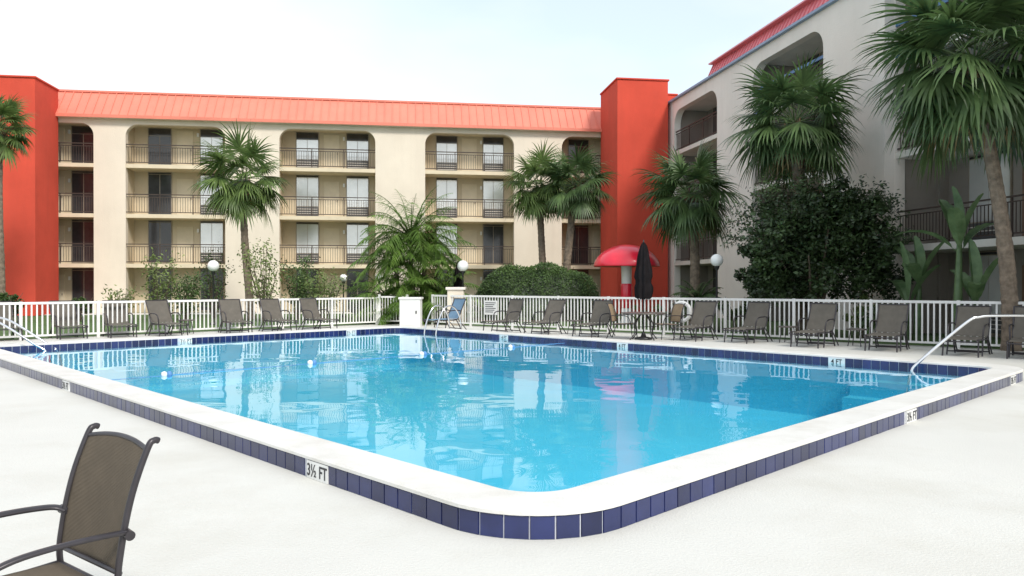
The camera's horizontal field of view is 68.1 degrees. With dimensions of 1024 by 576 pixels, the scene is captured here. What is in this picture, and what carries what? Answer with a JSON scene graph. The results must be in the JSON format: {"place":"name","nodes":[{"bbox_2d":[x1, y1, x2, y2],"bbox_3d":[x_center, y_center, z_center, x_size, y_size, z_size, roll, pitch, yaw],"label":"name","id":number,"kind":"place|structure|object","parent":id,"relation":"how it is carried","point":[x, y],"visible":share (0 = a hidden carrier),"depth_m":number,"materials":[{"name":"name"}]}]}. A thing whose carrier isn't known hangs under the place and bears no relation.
{"place":"outdoors","nodes":[
{"label":"outdoors","id":0,"kind":"place"},
{"bbox_2d":[46,311,475,314],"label":"path","id":1,"kind":"structure","parent":0,"point":[244,313],"depth_m":38.87,"materials":[{"name":"white paint"}]},
{"bbox_2d":[0,0,802,106],"label":"sky","id":2,"kind":"structure","parent":0,"point":[520,52],"materials":[{"name":"white"}]},
{"bbox_2d":[0,311,1023,349],"bbox_3d":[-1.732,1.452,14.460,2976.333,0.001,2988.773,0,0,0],"label":"ground","id":3,"kind":"structure","parent":0,"point":[993,340],"depth_m":26.16,"materials":[{"name":"green plant"}]},
{"bbox_2d":[0,291,24,314],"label":"leafy shrub","id":4,"kind":"object","parent":3,"relation":"on","point":[9,297],"visible":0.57,"depth_m":30.11,"materials":[{"name":"green plant"}]},
{"bbox_2d":[0,92,39,292],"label":"sabal palm tree","id":5,"kind":"object","parent":3,"relation":"on","point":[10,109],"visible":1,"depth_m":30.87,"materials":[{"name":"green plant"}]},
{"bbox_2d":[0,75,58,315],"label":"red stair tower","id":6,"kind":"structure","parent":3,"relation":"on","point":[30,219],"depth_m":36.48,"materials":[{"name":"paint"}]},
{"bbox_2d":[72,296,92,321],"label":"leafy shrub","id":7,"kind":"object","parent":3,"relation":"on","point":[81,298],"visible":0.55,"depth_m":30.98,"materials":[{"name":"green plant"}]},
{"bbox_2d":[96,284,142,307],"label":"leafy shrub","id":8,"kind":"object","parent":3,"relation":"on","point":[115,294],"visible":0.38,"depth_m":32.93,"materials":[{"name":"green plant"}]},
{"bbox_2d":[141,247,184,309],"bbox_3d":[-14.420,-0.165,31.119,2.160,3.097,1.719,0,0,43],"label":"leafy shrub","id":9,"kind":"object","parent":3,"relation":"on","point":[156,292],"visible":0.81,"depth_m":30.95,"materials":[{"name":"green plant"}]},
{"bbox_2d":[161,267,208,319],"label":"leafy shrub","id":10,"kind":"object","parent":3,"relation":"on","point":[186,290],"visible":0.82,"depth_m":31.82,"materials":[{"name":"green plant"}]},
{"bbox_2d":[188,245,234,317],"bbox_3d":[-13.406,-0.339,34.018,1.870,3.413,1.697,0,0,31],"label":"leafy shrub","id":11,"kind":"object","parent":3,"relation":"on","point":[216,296],"visible":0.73,"depth_m":33.94,"materials":[{"name":"green plant"}]},
{"bbox_2d":[207,260,218,324],"bbox_3d":[-11.229,0.172,28.501,0.428,2.429,0.428,0,0,0],"label":"globe street lamp","id":12,"kind":"object","parent":3,"relation":"on","point":[213,266],"visible":0.98,"depth_m":28.43,"materials":[{"name":"white metal"}]},
{"bbox_2d":[190,119,289,319],"bbox_3d":[-11.756,-2.990,33.013,4.407,8.710,4.741,0,0,0],"label":"sabal palm tree","id":13,"kind":"object","parent":3,"relation":"on","point":[240,198],"visible":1,"depth_m":32.29,"materials":[{"name":"green plant"}]},
{"bbox_2d":[234,238,288,320],"bbox_3d":[-10.182,-0.407,31.172,2.082,3.574,1.858,0,0,0],"label":"leafy shrub","id":14,"kind":"object","parent":3,"relation":"on","point":[258,293],"visible":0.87,"depth_m":30.92,"materials":[{"name":"green plant"}]},
{"bbox_2d":[274,254,320,318],"bbox_3d":[-9.140,-0.069,32.998,1.948,2.888,1.944,0,0,43],"label":"leafy shrub","id":15,"kind":"object","parent":3,"relation":"on","point":[297,285],"visible":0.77,"depth_m":32.78,"materials":[{"name":"green plant"}]},
{"bbox_2d":[298,267,353,320],"bbox_3d":[-7.952,0.241,32.174,2.403,2.286,1.888,0,0,-20],"label":"leafy shrub","id":16,"kind":"object","parent":3,"relation":"on","point":[319,292],"visible":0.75,"depth_m":31.99,"materials":[{"name":"green plant"}]},
{"bbox_2d":[58,118,600,312],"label":"walls","id":17,"kind":"structure","parent":3,"relation":"on","point":[398,159],"depth_m":41.23,"materials":[{"name":"beige paint"}]},
{"bbox_2d":[55,89,601,132],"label":"metal roof","id":18,"kind":"structure","parent":17,"relation":"on","point":[98,104],"depth_m":40.98,"materials":[{"name":"orange paint"}]},
{"bbox_2d":[58,126,600,311],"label":"windows and doors","id":19,"kind":"structure","parent":17,"relation":"attached to","point":[211,232],"depth_m":42.08,"materials":[{"name":"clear glass"}]},
{"bbox_2d":[58,162,600,268],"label":"balcony slabs","id":20,"kind":"structure","parent":17,"relation":"attached to","point":[288,170],"depth_m":40.91,"materials":[{"name":"paint"}]},
{"bbox_2d":[58,142,600,264],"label":"railings","id":21,"kind":"object","parent":20,"relation":"on","point":[343,214],"visible":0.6,"depth_m":40.75,"materials":[{"name":"metal"}]},
{"bbox_2d":[340,274,346,316],"bbox_3d":[-7.781,0.358,35.002,0.361,1.996,0.361,0,0,0],"label":"globe street lamp","id":22,"kind":"object","parent":3,"relation":"on","point":[344,279],"visible":0.6,"depth_m":34.94,"materials":[{"name":"white metal"}]},
{"bbox_2d":[349,291,368,316],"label":"leafy shrub","id":23,"kind":"object","parent":3,"relation":"on","point":[352,295],"visible":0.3,"depth_m":33.82,"materials":[{"name":"green plant"}]},
{"bbox_2d":[341,186,483,324],"bbox_3d":[-3.926,-0.862,29.873,5.905,6.430,4.730,0,0,0],"label":"areca palm","id":24,"kind":"object","parent":3,"relation":"on","point":[425,252],"visible":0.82,"depth_m":29.34,"materials":[{"name":"green plant"}]},
{"bbox_2d":[457,260,468,286],"bbox_3d":[-1.877,0.162,29.001,0.435,2.445,0.435,0,0,0],"label":"globe street lamp","id":25,"kind":"object","parent":3,"relation":"on","point":[462,266],"visible":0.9,"depth_m":28.87,"materials":[{"name":"white glass"}]},
{"bbox_2d":[0,324,1023,575],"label":"pool deck","id":26,"kind":"structure","parent":3,"relation":"on","point":[938,492],"depth_m":5.00,"materials":[{"name":"paint"}]},
{"bbox_2d":[0,301,22,340],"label":"sling chaise lounge","id":27,"kind":"object","parent":26,"relation":"on","point":[7,314],"visible":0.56,"depth_m":20.99,"materials":[{"name":"grey metal"}]},
{"bbox_2d":[0,317,56,350],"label":"pool handrail","id":28,"kind":"object","parent":26,"relation":"on","point":[22,336],"visible":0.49,"depth_m":16.84,"materials":[{"name":"silver metal"}]},
{"bbox_2d":[48,300,87,339],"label":"sling chaise lounge","id":29,"kind":"object","parent":26,"relation":"on","point":[65,317],"visible":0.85,"depth_m":21.64,"materials":[{"name":"grey metal"}]},
{"bbox_2d":[0,423,159,575],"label":"patio armchair","id":30,"kind":"object","parent":26,"relation":"on","point":[94,509],"visible":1,"depth_m":3.02,"materials":[{"name":"brown fabric"}]},
{"bbox_2d":[101,300,137,337],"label":"sling chaise lounge","id":31,"kind":"object","parent":26,"relation":"on","point":[115,324],"visible":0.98,"depth_m":22.20,"materials":[{"name":"grey metal"}]},
{"bbox_2d":[145,300,188,336],"bbox_3d":[-10.163,0.890,22.329,1.315,1.064,0.724,0,0,39],"label":"sling chaise lounge","id":32,"kind":"object","parent":26,"relation":"on","point":[159,311],"visible":0.98,"depth_m":22.55,"materials":[{"name":"grey fabric"}]},
{"bbox_2d":[178,319,194,333],"bbox_3d":[-10.031,1.190,23.353,0.500,0.437,0.500,0,0,0],"label":"side table","id":33,"kind":"object","parent":26,"relation":"on","point":[188,320],"visible":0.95,"depth_m":23.34,"materials":[{"name":"brown metal"}]},
{"bbox_2d":[0,297,377,340],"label":"white picket fence","id":34,"kind":"object","parent":26,"relation":"on","point":[98,332],"visible":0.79,"depth_m":23.25,"materials":[{"name":"metal"}]},
{"bbox_2d":[218,299,252,332],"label":"sling chaise lounge","id":35,"kind":"object","parent":26,"relation":"on","point":[231,311],"visible":0.97,"depth_m":23.92,"materials":[{"name":"grey fabric"}]},
{"bbox_2d":[259,298,297,331],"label":"sling chaise lounge","id":36,"kind":"object","parent":26,"relation":"on","point":[271,310],"visible":0.95,"depth_m":24.59,"materials":[{"name":"grey fabric"}]},
{"bbox_2d":[298,298,338,329],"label":"sling chaise lounge","id":37,"kind":"object","parent":26,"relation":"on","point":[310,309],"visible":0.93,"depth_m":25.32,"materials":[{"name":"grey fabric"}]},
{"bbox_2d":[378,294,408,324],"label":"fence gate","id":38,"kind":"structure","parent":26,"relation":"on","point":[379,307],"depth_m":28.58,"materials":[{"name":"white metal"}]},
{"bbox_2d":[398,297,422,326],"bbox_3d":[-3.570,0.857,26.804,0.800,1.066,0.680,0,0,0],"label":"towel bin","id":39,"kind":"object","parent":26,"relation":"on","point":[410,311],"visible":0.89,"depth_m":26.49,"materials":[{"name":"white plastic"}]},
{"bbox_2d":[424,305,461,334],"bbox_3d":[-2.079,1.363,22.833,1.108,1.702,0.659,0,0,-44],"label":"pool ladder","id":40,"kind":"object","parent":26,"relation":"on","point":[444,308],"visible":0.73,"depth_m":22.78,"materials":[{"name":"silver metal"}]},
{"bbox_2d":[423,298,466,329],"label":"sling chaise lounge","id":41,"kind":"object","parent":26,"relation":"on","point":[458,304],"visible":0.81,"depth_m":25.23,"materials":[{"name":"blue fabric"}]},
{"bbox_2d":[446,287,465,324],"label":"stucco gate pillar","id":42,"kind":"structure","parent":26,"relation":"on","point":[455,290],"depth_m":28.00,"materials":[{"name":"beige paint"}]},
{"bbox_2d":[481,299,525,332],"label":"sling chaise lounge","id":43,"kind":"object","parent":26,"relation":"on","point":[513,311],"visible":0.98,"depth_m":23.96,"materials":[{"name":"grey fabric"}]},
{"bbox_2d":[0,326,1023,539],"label":"swimming pool","id":44,"kind":"structure","parent":26,"relation":"in","point":[511,435],"depth_m":12.55,"materials":[{"name":"liquid"}]},
{"bbox_2d":[522,299,566,334],"bbox_3d":[0.991,0.886,23.093,0.724,1.064,1.326,0,0,42],"label":"sling chaise lounge","id":45,"kind":"object","parent":26,"relation":"on","point":[553,310],"visible":0.97,"depth_m":23.36,"materials":[{"name":"grey fabric"}]},
{"bbox_2d":[566,320,582,333],"bbox_3d":[1.901,1.192,23.027,0.500,0.437,0.500,0,0,0],"label":"side table","id":46,"kind":"object","parent":26,"relation":"on","point":[573,321],"visible":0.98,"depth_m":22.84,"materials":[{"name":"brown metal"}]},
{"bbox_2d":[571,300,614,337],"bbox_3d":[2.369,0.891,22.134,0.724,1.064,1.313,0,0,41],"label":"sling chaise lounge","id":47,"kind":"object","parent":26,"relation":"on","point":[600,315],"visible":0.93,"depth_m":22.38,"materials":[{"name":"grey fabric"}]},
{"bbox_2d":[606,303,637,338],"bbox_3d":[3.094,0.920,21.367,0.783,1.001,0.661,0,0,24],"label":"patio chair","id":48,"kind":"object","parent":26,"relation":"on","point":[612,311],"visible":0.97,"depth_m":21.47,"materials":[{"name":"brown fabric"}]},
{"bbox_2d":[634,240,652,339],"bbox_3d":[3.631,0.042,20.900,0.495,2.760,0.495,0,0,23],"label":"closed umbrella","id":49,"kind":"object","parent":26,"relation":"on","point":[643,286],"visible":1,"depth_m":20.76,"materials":[{"name":"black fabric"}]},
{"bbox_2d":[622,312,665,339],"bbox_3d":[3.627,1.048,20.905,1.200,0.750,1.200,0,0,0],"label":"patio table","id":50,"kind":"object","parent":26,"relation":"on","point":[646,314],"visible":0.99,"depth_m":20.75,"materials":[{"name":"brown metal"}]},
{"bbox_2d":[652,303,685,339],"bbox_3d":[4.369,0.921,21.175,0.783,1.001,0.661,0,0,-19],"label":"patio chair","id":51,"kind":"object","parent":26,"relation":"on","point":[676,313],"visible":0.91,"depth_m":21.26,"materials":[{"name":"beige fabric"}]},
{"bbox_2d":[672,301,717,341],"bbox_3d":[5.005,0.897,20.718,0.724,1.064,1.314,0,0,43],"label":"sling chaise lounge","id":52,"kind":"object","parent":26,"relation":"on","point":[703,313],"visible":1,"depth_m":20.97,"materials":[{"name":"grey fabric"}]},
{"bbox_2d":[431,294,1023,348],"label":"white picket fence","id":53,"kind":"object","parent":26,"relation":"on","point":[663,299],"visible":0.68,"depth_m":21.32,"materials":[{"name":"metal"}]},
{"bbox_2d":[484,300,496,314],"bbox_3d":[-0.757,0.694,26.784,0.600,0.500,0.024,0,0,38],"label":"pool rules sign","id":54,"kind":"object","parent":53,"relation":"attached to","point":[490,307],"visible":1,"depth_m":26.78,"materials":[{"name":"white plastic"}]},
{"bbox_2d":[671,301,691,322],"bbox_3d":[4.974,0.696,22.239,0.644,0.644,0.110,0,0,38],"label":"life ring","id":55,"kind":"object","parent":53,"relation":"attached to","point":[689,308],"visible":0.5,"depth_m":22.09,"materials":[{"name":"white plastic"}]},
{"bbox_2d":[722,301,772,343],"bbox_3d":[6.208,0.901,19.974,1.313,1.064,0.724,0,0,-40],"label":"sling chaise lounge","id":56,"kind":"object","parent":26,"relation":"on","point":[757,315],"visible":1,"depth_m":20.15,"materials":[{"name":"grey fabric"}]},
{"bbox_2d":[778,326,797,342],"bbox_3d":[7.178,1.207,19.728,0.500,0.437,0.500,0,0,0],"label":"side table","id":57,"kind":"object","parent":26,"relation":"on","point":[785,327],"visible":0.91,"depth_m":19.59,"materials":[{"name":"brown metal"}]},
{"bbox_2d":[789,303,838,348],"bbox_3d":[7.405,0.907,18.576,0.724,1.064,1.313,0,0,45],"label":"sling chaise lounge","id":58,"kind":"object","parent":26,"relation":"on","point":[821,318],"visible":1,"depth_m":18.81,"materials":[{"name":"grey fabric"}]},
{"bbox_2d":[846,328,867,346],"bbox_3d":[8.468,1.212,18.619,0.500,0.437,0.500,0,0,0],"label":"side table","id":59,"kind":"object","parent":26,"relation":"on","point":[853,329],"visible":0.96,"depth_m":18.61,"materials":[{"name":"brown metal"}]},
{"bbox_2d":[864,304,909,351],"bbox_3d":[8.682,0.912,17.545,0.724,1.064,1.314,0,0,39],"label":"sling chaise lounge","id":60,"kind":"object","parent":26,"relation":"on","point":[893,318],"visible":1,"depth_m":17.84,"materials":[{"name":"grey fabric"}]},
{"bbox_2d":[851,0,1023,350],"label":"sabal palm tree","id":61,"kind":"object","parent":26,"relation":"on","point":[980,104],"visible":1,"depth_m":16.64,"materials":[{"name":"green plant"}]},
{"bbox_2d":[941,305,992,357],"bbox_3d":[9.795,0.918,16.315,0.724,1.064,1.313,0,0,44],"label":"sling chaise lounge","id":62,"kind":"object","parent":26,"relation":"on","point":[972,329],"visible":0.93,"depth_m":16.55,"materials":[{"name":"grey fabric"}]},
{"bbox_2d":[911,314,1023,369],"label":"pool handrail","id":63,"kind":"object","parent":26,"relation":"on","point":[918,362],"visible":0.69,"depth_m":13.08,"materials":[{"name":"silver metal"}]},
{"bbox_2d":[1006,306,1023,358],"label":"sling chaise lounge","id":64,"kind":"object","parent":26,"relation":"on","point":[1017,324],"visible":0.98,"depth_m":16.09,"materials":[{"name":"grey fabric"}]},
{"bbox_2d":[436,317,620,320],"bbox_3d":[0.619,1.359,33.007,9.000,0.001,4.000,0,0,0],"label":"planting bed","id":65,"kind":"object","parent":3,"relation":"on","point":[520,320],"depth_m":31.83,"materials":[{"name":"green plant"}]},
{"bbox_2d":[472,261,599,319],"bbox_3d":[1.093,0.110,32.998,5.689,2.631,2.430,0,0,0],"label":"clipped hedge","id":66,"kind":"object","parent":65,"relation":"on","point":[552,279],"visible":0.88,"depth_m":32.34,"materials":[{"name":"green plant"}]},
{"bbox_2d":[498,139,572,268],"bbox_3d":[1.145,-2.865,36.552,4.038,8.426,4.150,0,0,23],"label":"sabal palm tree","id":67,"kind":"object","parent":3,"relation":"on","point":[531,204],"visible":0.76,"depth_m":35.87,"materials":[{"name":"green plant"}]},
{"bbox_2d":[529,140,617,270],"bbox_3d":[2.886,-2.925,35.553,4.630,8.556,4.371,0,0,0],"label":"sabal palm tree","id":68,"kind":"object","parent":3,"relation":"on","point":[575,200],"visible":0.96,"depth_m":34.84,"materials":[{"name":"green plant"}]},
{"bbox_2d":[594,245,659,322],"bbox_3d":[4.455,-0.153,29.500,2.546,3.070,2.546,0,0,0],"label":"mushroom water feature","id":69,"kind":"object","parent":3,"relation":"on","point":[624,257],"visible":0.84,"depth_m":28.93,"materials":[{"name":"red plastic"}]},
{"bbox_2d":[600,77,677,313],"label":"red stair tower","id":70,"kind":"structure","parent":3,"relation":"on","point":[634,119],"depth_m":39.70,"materials":[{"name":"paint"}]},
{"bbox_2d":[631,303,684,326],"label":"leafy shrub","id":71,"kind":"object","parent":3,"relation":"on","point":[635,307],"visible":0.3,"depth_m":26.42,"materials":[{"name":"green plant"}]},
{"bbox_2d":[630,135,750,324],"bbox_3d":[6.567,-2.156,27.991,4.290,7.089,4.436,0,0,-24],"label":"sabal palm tree","id":72,"kind":"object","parent":3,"relation":"on","point":[690,216],"visible":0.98,"depth_m":27.25,"materials":[{"name":"green plant"}]},
{"bbox_2d":[670,278,723,328],"bbox_3d":[6.385,0.521,25.993,1.941,1.754,1.937,0,0,0],"label":"sago palm","id":73,"kind":"object","parent":3,"relation":"on","point":[697,294],"visible":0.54,"depth_m":25.83,"materials":[{"name":"green plant"}]},
{"bbox_2d":[710,254,722,332],"bbox_3d":[6.376,0.173,23.601,0.398,2.472,0.398,0,0,0],"label":"globe street lamp","id":74,"kind":"object","parent":3,"relation":"on","point":[716,260],"visible":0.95,"depth_m":23.51,"materials":[{"name":"white metal"}]},
{"bbox_2d":[718,297,768,330],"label":"leafy shrub","id":75,"kind":"object","parent":3,"relation":"on","point":[736,311],"visible":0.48,"depth_m":24.49,"materials":[{"name":"green plant"}]},
{"bbox_2d":[717,48,872,333],"bbox_3d":[8.814,-2.912,23.477,4.680,8.644,4.677,0,0,32],"label":"sabal palm tree","id":76,"kind":"object","parent":3,"relation":"on","point":[792,144],"visible":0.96,"depth_m":22.82,"materials":[{"name":"green plant"}]},
{"bbox_2d":[668,0,948,333],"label":"hotel wing","id":77,"kind":"structure","parent":3,"relation":"on","point":[834,31],"depth_m":28.30,"materials":[{"name":"white paint"}]},
{"bbox_2d":[713,53,820,312],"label":"windows and doors","id":78,"kind":"structure","parent":77,"relation":"in","point":[819,54],"depth_m":38.87,"materials":[{"name":"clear glass"}]},
{"bbox_2d":[717,162,920,335],"bbox_3d":[9.069,-1.136,22.636,5.869,5.136,4.351,0,0,0],"label":"rounded tree","id":79,"kind":"object","parent":3,"relation":"on","point":[829,237],"visible":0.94,"depth_m":21.95,"materials":[{"name":"green plant"}]},
{"bbox_2d":[835,294,880,337],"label":"leafy shrub","id":80,"kind":"object","parent":3,"relation":"on","point":[865,297],"visible":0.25,"depth_m":21.40,"materials":[{"name":"green plant"}]},
{"bbox_2d":[856,299,909,339],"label":"sago palm","id":81,"kind":"object","parent":3,"relation":"on","point":[863,320],"visible":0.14,"depth_m":20.57,"materials":[{"name":"green plant"}]},
{"bbox_2d":[889,236,944,340],"bbox_3d":[11.023,0.010,20.457,1.247,2.839,2.495,0,0,18],"label":"banana plant","id":82,"kind":"object","parent":3,"relation":"on","point":[916,266],"visible":0.87,"depth_m":20.41,"materials":[{"name":"green plant"}]},
{"bbox_2d":[895,186,997,346],"bbox_3d":[11.055,-0.527,18.553,2.356,3.929,2.200,0,0,0],"label":"banana plant","id":83,"kind":"object","parent":3,"relation":"on","point":[958,221],"visible":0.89,"depth_m":18.51,"materials":[{"name":"green plant"}]},
{"bbox_2d":[894,0,1023,337],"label":"hotel wing end section","id":84,"kind":"object","parent":3,"relation":"on","point":[968,181],"visible":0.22,"depth_m":22.07,"materials":[{"name":"grey paint"}]},
{"bbox_2d":[968,49,1023,335],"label":"windows and doors","id":85,"kind":"structure","parent":84,"relation":"in","point":[978,181],"depth_m":21.96,"materials":[{"name":"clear glass"}]}
]}

